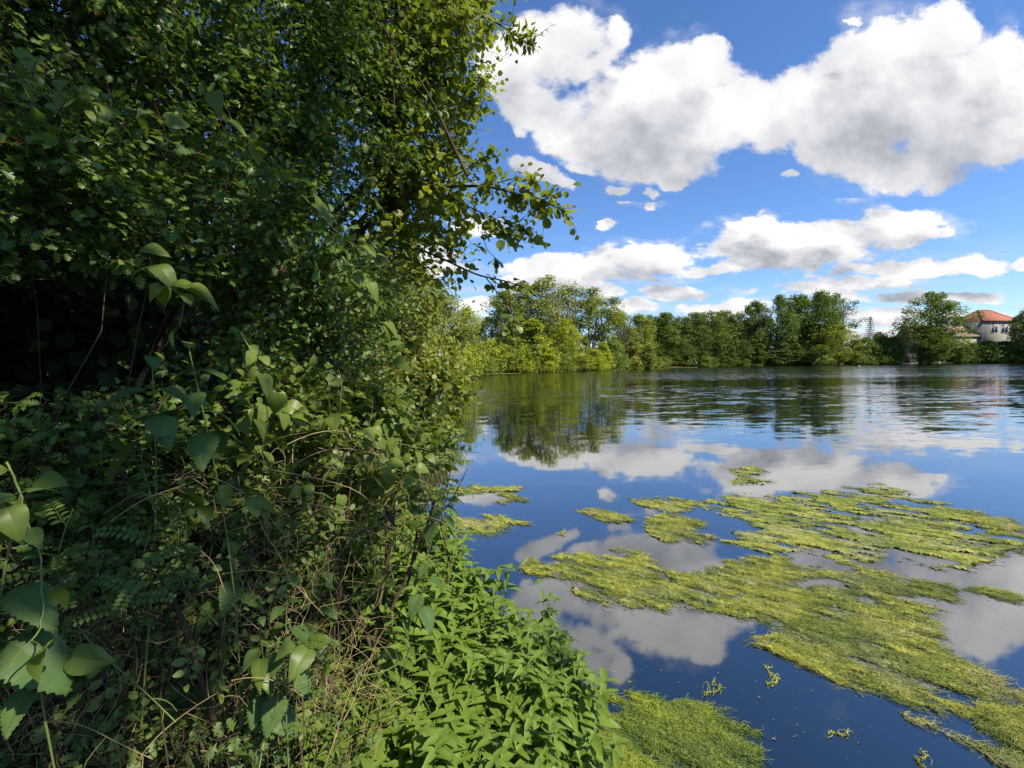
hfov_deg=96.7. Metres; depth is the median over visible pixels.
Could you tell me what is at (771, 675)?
algae scrap
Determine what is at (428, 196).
alder tree
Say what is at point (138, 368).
thicket shrub
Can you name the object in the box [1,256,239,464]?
thicket shrub
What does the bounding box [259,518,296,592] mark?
dead weed
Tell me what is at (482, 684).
willowherb
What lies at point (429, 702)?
willowherb
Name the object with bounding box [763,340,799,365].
broadleaf tree
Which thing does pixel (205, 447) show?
nettle
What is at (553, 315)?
poplar tree
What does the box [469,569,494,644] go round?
willowherb
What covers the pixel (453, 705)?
willowherb
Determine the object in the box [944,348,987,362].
shrub
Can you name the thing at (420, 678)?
willowherb
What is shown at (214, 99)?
bindweed vine
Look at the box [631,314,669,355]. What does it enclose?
poplar tree
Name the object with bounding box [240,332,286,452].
bindweed vine
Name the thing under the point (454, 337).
sunlit shrub
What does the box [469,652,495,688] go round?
willowherb
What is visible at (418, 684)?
willowherb
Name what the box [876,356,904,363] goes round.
shrub
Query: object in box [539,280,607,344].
poplar tree
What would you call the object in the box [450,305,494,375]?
broadleaf tree
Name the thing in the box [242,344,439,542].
thicket shrub
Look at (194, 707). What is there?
dead weed
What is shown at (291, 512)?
dead weed
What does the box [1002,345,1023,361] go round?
shrub
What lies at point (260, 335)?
hawthorn shrub
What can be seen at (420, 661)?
willowherb
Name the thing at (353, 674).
willowherb
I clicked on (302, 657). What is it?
bindweed vine
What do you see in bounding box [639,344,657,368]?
broadleaf tree
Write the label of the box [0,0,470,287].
hawthorn tree
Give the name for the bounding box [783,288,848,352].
broadleaf tree
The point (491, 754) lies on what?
willowherb
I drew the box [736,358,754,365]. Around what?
shrub
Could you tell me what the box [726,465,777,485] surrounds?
algae raft
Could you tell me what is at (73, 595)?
vetch
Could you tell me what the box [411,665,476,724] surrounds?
willowherb
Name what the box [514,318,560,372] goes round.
broadleaf tree
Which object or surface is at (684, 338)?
poplar tree
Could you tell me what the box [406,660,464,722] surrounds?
willowherb
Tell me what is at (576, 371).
algae line
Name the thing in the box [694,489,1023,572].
algae raft
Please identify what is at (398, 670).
willowherb
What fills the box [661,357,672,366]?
shrub
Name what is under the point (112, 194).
hawthorn shrub
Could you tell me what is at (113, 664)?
bare vine
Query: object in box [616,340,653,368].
shrub
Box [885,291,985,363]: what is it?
broadleaf tree
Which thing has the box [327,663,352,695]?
willowherb
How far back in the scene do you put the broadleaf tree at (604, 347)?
111.21 m
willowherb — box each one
[272,699,341,767]
[289,721,348,767]
[295,720,334,767]
[297,688,363,735]
[300,661,364,734]
[306,553,352,657]
[312,704,383,767]
[316,562,355,659]
[321,611,358,681]
[325,742,387,767]
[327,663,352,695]
[328,518,363,610]
[329,576,373,654]
[330,533,367,610]
[332,723,396,767]
[334,620,367,682]
[335,687,411,767]
[343,528,388,621]
[343,603,375,659]
[343,667,378,722]
[344,534,397,591]
[346,577,396,637]
[346,593,391,654]
[346,641,384,697]
[347,587,399,631]
[347,655,411,722]
[347,715,400,762]
[348,604,400,693]
[349,534,372,581]
[349,634,407,721]
[349,659,406,727]
[351,623,373,656]
[355,608,425,669]
[356,694,412,756]
[360,661,386,694]
[364,597,408,645]
[365,501,414,587]
[366,507,419,558]
[367,518,402,569]
[368,583,400,605]
[368,638,417,696]
[370,720,443,756]
[371,523,418,588]
[373,566,439,677]
[375,549,402,582]
[376,525,411,586]
[377,679,422,719]
[379,617,414,708]
[379,680,417,713]
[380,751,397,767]
[382,532,431,576]
[382,720,422,767]
[383,553,415,575]
[388,511,428,552]
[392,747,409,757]
[393,566,417,599]
[394,574,430,626]
[395,493,429,541]
[395,640,450,719]
[396,710,467,767]
[397,514,428,559]
[397,517,420,554]
[398,557,446,604]
[398,694,425,720]
[399,518,426,558]
[399,708,472,767]
[401,604,449,653]
[401,714,468,767]
[402,551,449,604]
[404,640,433,680]
[406,582,455,638]
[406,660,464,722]
[407,662,479,715]
[408,622,422,655]
[408,631,463,667]
[408,676,468,725]
[411,519,463,559]
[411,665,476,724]
[412,545,467,626]
[412,553,462,604]
[412,626,471,687]
[414,629,482,680]
[417,525,459,585]
[421,494,464,559]
[422,672,489,702]
[423,581,474,649]
[427,697,499,762]
[429,677,485,718]
[430,522,475,594]
[432,520,455,580]
[436,617,464,649]
[437,592,460,623]
[441,625,500,691]
[443,529,478,586]
[443,566,487,608]
[443,686,523,767]
[446,633,508,716]
[451,582,489,644]
[452,560,492,618]
[453,652,491,706]
[455,638,484,715]
[455,705,494,764]
[456,597,477,628]
[457,724,499,767]
[457,733,491,767]
[459,567,501,616]
[459,594,496,646]
[460,563,524,636]
[461,611,512,674]
[463,712,528,751]
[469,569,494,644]
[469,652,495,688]
[474,729,536,767]
[476,637,533,677]
[478,610,528,658]
[481,604,524,645]
[481,648,531,707]
[483,595,527,654]
[485,672,513,709]
[485,679,535,747]
[485,711,533,756]
[488,638,532,649]
[488,675,520,706]
[492,716,565,767]
[493,598,533,635]
[494,755,541,767]
[495,607,536,658]
[495,649,550,708]
[495,663,566,747]
[500,692,538,767]
[502,645,542,699]
[502,673,524,716]
[503,674,581,735]
[510,697,573,767]
[511,639,557,686]
[515,651,540,715]
[520,579,564,653]
[520,622,559,672]
[521,668,588,767]
[522,662,558,727]
[524,618,563,669]
[528,703,582,767]
[530,618,571,764]
[531,672,567,767]
[533,628,577,707]
[536,626,577,707]
[546,627,581,691]
[549,636,590,763]
[559,648,629,767]
[563,648,607,767]
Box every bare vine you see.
[68,615,176,725]
[319,467,467,657]
[361,626,439,676]
[370,669,454,714]
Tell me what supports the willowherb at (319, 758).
on the ground cover at (198, 750)
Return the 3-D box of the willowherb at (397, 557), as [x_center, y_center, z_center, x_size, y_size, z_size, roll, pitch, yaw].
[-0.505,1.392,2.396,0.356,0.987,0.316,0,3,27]
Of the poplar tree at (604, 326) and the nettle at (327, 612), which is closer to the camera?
the nettle at (327, 612)
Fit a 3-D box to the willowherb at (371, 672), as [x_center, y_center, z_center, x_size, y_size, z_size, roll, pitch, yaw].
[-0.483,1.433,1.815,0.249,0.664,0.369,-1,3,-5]
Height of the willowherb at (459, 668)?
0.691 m
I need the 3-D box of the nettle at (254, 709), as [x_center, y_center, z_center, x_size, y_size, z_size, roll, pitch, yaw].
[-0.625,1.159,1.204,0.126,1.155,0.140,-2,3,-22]
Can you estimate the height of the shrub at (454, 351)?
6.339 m
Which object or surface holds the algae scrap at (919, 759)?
on the water
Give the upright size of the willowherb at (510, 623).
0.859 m
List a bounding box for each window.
[991,325,997,332]
[1001,325,1007,332]
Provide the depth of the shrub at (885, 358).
146.94 m
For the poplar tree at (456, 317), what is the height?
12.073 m
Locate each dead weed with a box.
[41,667,152,767]
[92,481,194,536]
[138,649,247,759]
[153,473,295,549]
[195,546,258,628]
[213,497,351,527]
[222,570,350,615]
[231,668,321,716]
[259,467,405,567]
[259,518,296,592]
[259,620,289,767]
[287,430,413,475]
[296,431,390,471]
[324,649,378,767]
[342,616,397,721]
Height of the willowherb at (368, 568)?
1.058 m
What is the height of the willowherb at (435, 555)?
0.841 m
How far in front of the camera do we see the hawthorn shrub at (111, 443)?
1.18 m
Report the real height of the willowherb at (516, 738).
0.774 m
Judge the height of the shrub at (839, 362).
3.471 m
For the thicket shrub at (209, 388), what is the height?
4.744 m
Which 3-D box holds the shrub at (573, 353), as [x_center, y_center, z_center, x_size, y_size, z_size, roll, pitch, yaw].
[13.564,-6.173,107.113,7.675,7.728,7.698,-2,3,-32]
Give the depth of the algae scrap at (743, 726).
2.71 m
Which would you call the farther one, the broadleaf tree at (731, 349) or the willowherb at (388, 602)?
the broadleaf tree at (731, 349)
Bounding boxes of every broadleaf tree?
[350,259,453,385]
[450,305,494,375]
[466,316,503,355]
[471,289,529,352]
[496,316,533,371]
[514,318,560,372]
[543,318,584,358]
[579,335,592,364]
[594,341,615,370]
[595,309,646,368]
[615,333,659,353]
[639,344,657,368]
[652,342,672,356]
[661,340,679,356]
[666,352,684,365]
[677,343,701,364]
[693,346,708,365]
[696,351,709,366]
[703,341,726,363]
[718,344,740,364]
[726,354,740,365]
[732,299,776,355]
[735,340,755,362]
[741,320,775,357]
[748,343,768,365]
[755,294,804,356]
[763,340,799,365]
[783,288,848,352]
[785,343,807,364]
[801,324,866,364]
[801,346,813,364]
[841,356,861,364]
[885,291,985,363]
[893,326,958,363]
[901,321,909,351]
[1005,308,1023,359]
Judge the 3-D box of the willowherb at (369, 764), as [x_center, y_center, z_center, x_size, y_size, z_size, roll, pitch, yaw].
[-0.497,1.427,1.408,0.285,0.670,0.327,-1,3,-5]
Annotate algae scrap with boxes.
[697,676,723,696]
[724,721,765,738]
[765,661,780,688]
[823,728,852,738]
[913,748,932,767]
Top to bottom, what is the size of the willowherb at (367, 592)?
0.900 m
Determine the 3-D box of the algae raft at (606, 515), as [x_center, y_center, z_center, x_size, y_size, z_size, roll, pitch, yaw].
[1.327,1.873,6.485,0.527,0.063,1.015,-3,4,-45]
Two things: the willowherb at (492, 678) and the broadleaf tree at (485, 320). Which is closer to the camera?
the willowherb at (492, 678)
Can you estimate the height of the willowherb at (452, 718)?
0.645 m
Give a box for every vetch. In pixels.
[0,499,116,611]
[55,515,150,629]
[72,523,188,626]
[95,407,188,509]
[104,447,204,550]
[153,529,242,624]
[239,431,311,496]
[279,636,344,735]
[312,422,366,490]
[360,450,401,518]
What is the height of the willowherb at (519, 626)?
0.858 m
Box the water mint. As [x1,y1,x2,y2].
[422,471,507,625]
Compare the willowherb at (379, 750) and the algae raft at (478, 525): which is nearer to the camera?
the willowherb at (379, 750)
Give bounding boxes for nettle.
[0,487,73,696]
[0,620,89,767]
[98,354,204,767]
[173,341,240,765]
[194,512,265,765]
[242,613,298,767]
[261,570,312,767]
[298,548,337,743]
[385,544,441,724]
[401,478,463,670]
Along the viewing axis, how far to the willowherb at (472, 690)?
1.69 m
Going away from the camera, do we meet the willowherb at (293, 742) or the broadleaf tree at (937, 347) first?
the willowherb at (293, 742)
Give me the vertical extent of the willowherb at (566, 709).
0.764 m
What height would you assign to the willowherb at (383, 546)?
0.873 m
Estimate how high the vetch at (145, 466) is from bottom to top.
0.243 m
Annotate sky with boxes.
[22,0,1023,359]
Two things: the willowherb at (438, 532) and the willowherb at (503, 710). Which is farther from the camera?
the willowherb at (438, 532)
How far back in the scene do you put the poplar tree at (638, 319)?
128.32 m
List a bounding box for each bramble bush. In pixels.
[0,461,399,767]
[0,582,406,767]
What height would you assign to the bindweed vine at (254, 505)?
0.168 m
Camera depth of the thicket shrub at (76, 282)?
2.37 m
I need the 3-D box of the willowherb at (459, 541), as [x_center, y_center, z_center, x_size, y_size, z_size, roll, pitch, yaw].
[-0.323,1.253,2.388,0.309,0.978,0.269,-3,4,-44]
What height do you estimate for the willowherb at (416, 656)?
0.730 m
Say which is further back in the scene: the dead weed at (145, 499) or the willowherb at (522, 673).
the willowherb at (522, 673)
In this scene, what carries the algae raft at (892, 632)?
on the water
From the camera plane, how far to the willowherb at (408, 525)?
2.49 m
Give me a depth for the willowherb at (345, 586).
2.32 m
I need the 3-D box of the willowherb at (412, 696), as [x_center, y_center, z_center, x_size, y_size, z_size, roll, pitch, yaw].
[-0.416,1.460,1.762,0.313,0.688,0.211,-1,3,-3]
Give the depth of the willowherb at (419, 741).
1.48 m
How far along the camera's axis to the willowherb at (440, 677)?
1.78 m
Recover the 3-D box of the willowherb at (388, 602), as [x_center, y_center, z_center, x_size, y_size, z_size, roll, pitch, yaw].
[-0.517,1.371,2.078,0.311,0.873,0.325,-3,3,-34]
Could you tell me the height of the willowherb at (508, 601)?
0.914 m
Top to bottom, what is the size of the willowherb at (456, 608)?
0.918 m
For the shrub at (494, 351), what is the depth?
96.74 m
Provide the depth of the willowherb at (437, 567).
2.32 m
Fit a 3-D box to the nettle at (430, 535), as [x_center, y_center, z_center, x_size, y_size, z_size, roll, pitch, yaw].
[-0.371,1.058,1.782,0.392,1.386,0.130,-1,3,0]
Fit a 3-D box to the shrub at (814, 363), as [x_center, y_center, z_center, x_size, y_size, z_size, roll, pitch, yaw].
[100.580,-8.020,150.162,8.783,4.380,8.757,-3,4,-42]
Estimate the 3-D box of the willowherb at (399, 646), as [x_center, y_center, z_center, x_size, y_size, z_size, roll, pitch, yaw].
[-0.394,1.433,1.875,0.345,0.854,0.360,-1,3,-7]
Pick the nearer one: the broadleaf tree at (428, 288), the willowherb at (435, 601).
the willowherb at (435, 601)
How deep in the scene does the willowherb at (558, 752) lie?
1.64 m
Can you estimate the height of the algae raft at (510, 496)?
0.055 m
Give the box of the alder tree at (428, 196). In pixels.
[257,0,581,552]
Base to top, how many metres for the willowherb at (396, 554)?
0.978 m
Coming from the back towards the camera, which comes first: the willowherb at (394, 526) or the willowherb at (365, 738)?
the willowherb at (394, 526)
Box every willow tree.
[606,338,632,369]
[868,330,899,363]
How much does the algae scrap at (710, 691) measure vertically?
0.081 m
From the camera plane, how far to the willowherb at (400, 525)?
2.46 m
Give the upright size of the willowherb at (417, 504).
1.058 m
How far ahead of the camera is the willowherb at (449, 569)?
2.13 m
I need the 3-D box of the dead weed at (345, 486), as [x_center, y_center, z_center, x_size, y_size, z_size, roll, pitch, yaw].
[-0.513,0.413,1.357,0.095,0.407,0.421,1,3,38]
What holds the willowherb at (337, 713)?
on the ground cover at (198, 750)
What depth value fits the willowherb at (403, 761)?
1.51 m
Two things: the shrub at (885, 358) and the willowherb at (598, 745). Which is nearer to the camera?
the willowherb at (598, 745)
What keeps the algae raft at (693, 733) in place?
on the water
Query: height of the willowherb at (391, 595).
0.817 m
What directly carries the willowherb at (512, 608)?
on the ground cover at (198, 750)
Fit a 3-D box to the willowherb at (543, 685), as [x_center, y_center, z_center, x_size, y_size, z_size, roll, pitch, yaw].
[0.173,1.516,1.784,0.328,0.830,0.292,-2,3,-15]
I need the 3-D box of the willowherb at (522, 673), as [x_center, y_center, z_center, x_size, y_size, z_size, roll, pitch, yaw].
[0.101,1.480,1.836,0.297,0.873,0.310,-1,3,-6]
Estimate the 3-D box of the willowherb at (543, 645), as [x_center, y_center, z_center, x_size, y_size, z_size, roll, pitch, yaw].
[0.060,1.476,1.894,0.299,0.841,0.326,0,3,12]
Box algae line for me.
[474,366,723,374]
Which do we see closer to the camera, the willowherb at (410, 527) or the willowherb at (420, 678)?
the willowherb at (420, 678)
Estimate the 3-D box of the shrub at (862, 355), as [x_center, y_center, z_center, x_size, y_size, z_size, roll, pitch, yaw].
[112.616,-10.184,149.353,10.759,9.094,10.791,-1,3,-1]
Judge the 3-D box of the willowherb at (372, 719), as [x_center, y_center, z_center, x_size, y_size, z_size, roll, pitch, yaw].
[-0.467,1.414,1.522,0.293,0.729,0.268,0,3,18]
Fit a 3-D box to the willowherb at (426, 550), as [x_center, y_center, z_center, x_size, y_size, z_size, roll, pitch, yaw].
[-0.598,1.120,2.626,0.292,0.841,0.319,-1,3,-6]
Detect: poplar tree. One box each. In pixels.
[420,275,457,332]
[433,293,478,353]
[487,280,542,335]
[511,274,575,359]
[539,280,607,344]
[564,292,629,355]
[626,313,657,358]
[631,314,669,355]
[651,311,681,355]
[667,315,700,354]
[679,312,715,354]
[688,310,736,360]
[698,309,744,349]
[715,311,769,356]
[774,293,829,352]
[820,292,868,363]
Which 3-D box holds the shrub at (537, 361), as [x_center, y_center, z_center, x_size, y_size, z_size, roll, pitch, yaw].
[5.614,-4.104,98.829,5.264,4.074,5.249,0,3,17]
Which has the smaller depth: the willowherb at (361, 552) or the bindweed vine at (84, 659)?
the bindweed vine at (84, 659)
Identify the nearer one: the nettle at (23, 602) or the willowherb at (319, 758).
the nettle at (23, 602)
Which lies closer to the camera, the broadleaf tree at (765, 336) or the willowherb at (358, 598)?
the willowherb at (358, 598)
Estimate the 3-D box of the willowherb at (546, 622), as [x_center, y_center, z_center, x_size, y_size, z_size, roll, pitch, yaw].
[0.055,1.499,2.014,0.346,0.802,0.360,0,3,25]
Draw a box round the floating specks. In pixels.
[522,437,1005,757]
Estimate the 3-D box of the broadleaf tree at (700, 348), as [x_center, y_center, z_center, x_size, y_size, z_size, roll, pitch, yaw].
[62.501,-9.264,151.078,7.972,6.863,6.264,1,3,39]
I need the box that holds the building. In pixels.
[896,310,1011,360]
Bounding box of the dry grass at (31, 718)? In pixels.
[0,372,454,767]
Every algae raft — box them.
[430,513,533,539]
[431,484,495,494]
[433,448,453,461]
[492,484,527,492]
[493,492,528,504]
[517,546,778,622]
[575,507,636,525]
[577,678,771,767]
[627,495,703,513]
[642,511,718,545]
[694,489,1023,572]
[721,553,1019,735]
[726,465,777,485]
[842,482,951,505]
[909,577,1023,605]
[945,670,1023,767]
[954,510,1023,532]
[984,529,1023,554]
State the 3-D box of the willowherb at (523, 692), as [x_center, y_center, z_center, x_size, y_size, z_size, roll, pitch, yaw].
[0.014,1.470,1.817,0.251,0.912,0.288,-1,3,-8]
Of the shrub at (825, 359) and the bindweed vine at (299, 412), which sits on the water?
the shrub at (825, 359)
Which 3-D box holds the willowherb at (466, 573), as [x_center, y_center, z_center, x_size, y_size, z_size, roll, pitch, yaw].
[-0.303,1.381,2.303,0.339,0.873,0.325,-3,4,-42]
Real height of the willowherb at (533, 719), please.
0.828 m
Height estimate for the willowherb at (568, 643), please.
0.841 m
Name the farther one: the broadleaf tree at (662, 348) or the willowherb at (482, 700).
the broadleaf tree at (662, 348)
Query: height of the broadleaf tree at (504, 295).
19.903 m
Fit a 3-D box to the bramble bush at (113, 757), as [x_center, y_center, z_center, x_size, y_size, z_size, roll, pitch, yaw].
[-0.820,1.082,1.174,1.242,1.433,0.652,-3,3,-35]
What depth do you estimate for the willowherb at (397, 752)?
1.58 m
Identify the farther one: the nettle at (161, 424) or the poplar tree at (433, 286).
the poplar tree at (433, 286)
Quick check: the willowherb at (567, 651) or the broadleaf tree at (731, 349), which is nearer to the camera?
the willowherb at (567, 651)
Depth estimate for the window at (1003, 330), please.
171.90 m
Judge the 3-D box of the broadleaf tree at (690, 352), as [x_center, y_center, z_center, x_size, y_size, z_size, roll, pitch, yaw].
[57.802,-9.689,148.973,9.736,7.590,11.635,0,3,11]
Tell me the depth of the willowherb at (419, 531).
2.61 m
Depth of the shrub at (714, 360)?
147.65 m
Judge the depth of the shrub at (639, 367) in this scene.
118.51 m
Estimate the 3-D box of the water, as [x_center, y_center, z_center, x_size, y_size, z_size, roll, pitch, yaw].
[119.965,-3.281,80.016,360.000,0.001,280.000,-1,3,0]
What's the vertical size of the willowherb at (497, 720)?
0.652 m
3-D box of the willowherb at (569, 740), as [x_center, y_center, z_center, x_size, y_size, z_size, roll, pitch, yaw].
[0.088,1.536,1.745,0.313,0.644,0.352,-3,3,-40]
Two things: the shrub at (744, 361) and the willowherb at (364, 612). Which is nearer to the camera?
the willowherb at (364, 612)
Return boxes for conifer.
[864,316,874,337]
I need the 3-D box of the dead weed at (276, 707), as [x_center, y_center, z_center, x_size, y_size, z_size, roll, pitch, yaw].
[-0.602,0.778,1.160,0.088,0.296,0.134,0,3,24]
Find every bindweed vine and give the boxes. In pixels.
[0,462,116,685]
[12,49,190,140]
[132,243,218,347]
[174,481,347,529]
[204,89,375,257]
[235,396,436,465]
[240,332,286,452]
[248,634,335,694]
[307,268,412,373]
[322,451,429,495]
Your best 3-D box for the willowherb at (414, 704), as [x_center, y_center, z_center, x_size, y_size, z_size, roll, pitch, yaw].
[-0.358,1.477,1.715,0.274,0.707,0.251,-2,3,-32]
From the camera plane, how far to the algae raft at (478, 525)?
6.20 m
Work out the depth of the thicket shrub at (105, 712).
1.73 m
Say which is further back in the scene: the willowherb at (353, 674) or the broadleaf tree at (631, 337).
the broadleaf tree at (631, 337)
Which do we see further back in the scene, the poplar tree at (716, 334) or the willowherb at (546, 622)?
the poplar tree at (716, 334)
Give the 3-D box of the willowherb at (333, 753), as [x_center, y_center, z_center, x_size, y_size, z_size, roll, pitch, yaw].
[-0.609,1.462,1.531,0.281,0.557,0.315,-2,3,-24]
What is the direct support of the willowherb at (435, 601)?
on the ground cover at (198, 750)
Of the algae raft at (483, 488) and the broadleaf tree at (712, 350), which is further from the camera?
the broadleaf tree at (712, 350)
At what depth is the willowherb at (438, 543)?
2.41 m
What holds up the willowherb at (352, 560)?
on the ground cover at (198, 750)
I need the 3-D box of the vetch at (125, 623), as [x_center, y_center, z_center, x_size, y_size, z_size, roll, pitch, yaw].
[-0.821,0.394,0.934,0.149,0.242,0.134,-2,3,-19]
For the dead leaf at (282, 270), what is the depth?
1.35 m
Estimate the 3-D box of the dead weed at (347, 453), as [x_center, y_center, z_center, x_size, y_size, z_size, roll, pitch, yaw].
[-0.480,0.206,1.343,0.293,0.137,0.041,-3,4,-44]
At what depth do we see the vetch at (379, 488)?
1.50 m
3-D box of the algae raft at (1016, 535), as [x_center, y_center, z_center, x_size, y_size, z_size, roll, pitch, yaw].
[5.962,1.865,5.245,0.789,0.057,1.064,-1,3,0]
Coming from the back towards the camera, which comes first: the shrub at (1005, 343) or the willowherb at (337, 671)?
the shrub at (1005, 343)
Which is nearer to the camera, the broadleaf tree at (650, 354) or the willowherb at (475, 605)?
the willowherb at (475, 605)
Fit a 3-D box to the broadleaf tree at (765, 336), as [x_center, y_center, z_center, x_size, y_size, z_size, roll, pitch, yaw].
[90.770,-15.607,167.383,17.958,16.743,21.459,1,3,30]
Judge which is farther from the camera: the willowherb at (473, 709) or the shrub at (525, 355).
the shrub at (525, 355)
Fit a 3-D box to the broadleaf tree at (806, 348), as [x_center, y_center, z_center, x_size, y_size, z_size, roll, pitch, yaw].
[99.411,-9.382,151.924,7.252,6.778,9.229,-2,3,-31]
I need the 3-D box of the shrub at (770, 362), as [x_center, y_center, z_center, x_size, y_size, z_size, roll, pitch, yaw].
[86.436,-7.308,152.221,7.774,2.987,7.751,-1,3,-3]
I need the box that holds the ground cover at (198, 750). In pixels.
[11,551,612,767]
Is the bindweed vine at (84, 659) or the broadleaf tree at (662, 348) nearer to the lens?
the bindweed vine at (84, 659)
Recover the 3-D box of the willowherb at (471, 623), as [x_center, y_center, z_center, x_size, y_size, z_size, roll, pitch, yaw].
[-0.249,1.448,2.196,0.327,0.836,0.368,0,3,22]
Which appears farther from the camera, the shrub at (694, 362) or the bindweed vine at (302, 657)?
the shrub at (694, 362)
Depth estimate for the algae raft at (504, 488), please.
7.93 m
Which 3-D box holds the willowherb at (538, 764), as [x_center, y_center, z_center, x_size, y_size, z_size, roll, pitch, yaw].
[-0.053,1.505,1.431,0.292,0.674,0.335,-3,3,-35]
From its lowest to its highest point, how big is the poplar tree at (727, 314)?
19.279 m
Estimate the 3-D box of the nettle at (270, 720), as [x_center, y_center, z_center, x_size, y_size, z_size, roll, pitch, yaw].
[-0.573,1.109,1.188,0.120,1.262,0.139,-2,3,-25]
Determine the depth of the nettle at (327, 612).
1.44 m
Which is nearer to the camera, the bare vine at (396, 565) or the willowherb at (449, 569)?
the bare vine at (396, 565)
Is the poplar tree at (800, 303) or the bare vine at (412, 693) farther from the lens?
the poplar tree at (800, 303)
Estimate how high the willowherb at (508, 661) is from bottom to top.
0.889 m
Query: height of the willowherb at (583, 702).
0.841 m
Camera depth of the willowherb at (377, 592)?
2.03 m
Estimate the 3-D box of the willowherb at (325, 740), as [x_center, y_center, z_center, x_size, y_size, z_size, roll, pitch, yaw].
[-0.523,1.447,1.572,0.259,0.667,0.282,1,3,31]
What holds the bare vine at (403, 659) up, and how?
on the dry grass at (31, 718)
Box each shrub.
[0,0,235,525]
[0,7,270,486]
[0,18,403,766]
[0,236,303,632]
[0,363,87,634]
[0,369,281,767]
[0,400,135,639]
[0,516,258,767]
[1,93,312,478]
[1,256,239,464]
[12,400,347,751]
[76,241,342,528]
[137,207,435,708]
[153,345,477,721]
[165,296,406,390]
[168,368,444,596]
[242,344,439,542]
[299,240,475,558]
[345,246,484,487]
[392,232,468,515]
[398,330,456,389]
[406,342,486,429]
[434,334,471,382]
[458,341,484,378]
[473,341,497,374]
[479,339,514,373]
[493,345,523,372]
[506,347,537,372]
[525,356,547,372]
[526,350,560,372]
[547,344,576,371]
[560,342,589,371]
[561,355,595,371]
[579,349,609,370]
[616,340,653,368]
[631,360,642,369]
[653,356,664,367]
[659,356,675,365]
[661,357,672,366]
[678,354,693,365]
[685,356,700,366]
[699,357,718,366]
[703,358,726,366]
[716,355,735,366]
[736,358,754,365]
[745,355,764,365]
[762,358,780,365]
[795,344,838,364]
[803,354,827,364]
[828,356,854,364]
[839,340,868,364]
[855,337,886,363]
[855,348,878,364]
[875,347,902,363]
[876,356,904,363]
[879,337,912,363]
[937,343,983,362]
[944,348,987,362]
[952,343,995,362]
[974,340,1014,362]
[978,346,1023,362]
[995,341,1021,362]
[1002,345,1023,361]
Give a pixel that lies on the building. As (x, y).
(992, 325)
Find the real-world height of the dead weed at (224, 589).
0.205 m
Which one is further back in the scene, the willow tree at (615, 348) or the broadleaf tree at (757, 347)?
the broadleaf tree at (757, 347)
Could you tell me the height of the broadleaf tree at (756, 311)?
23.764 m

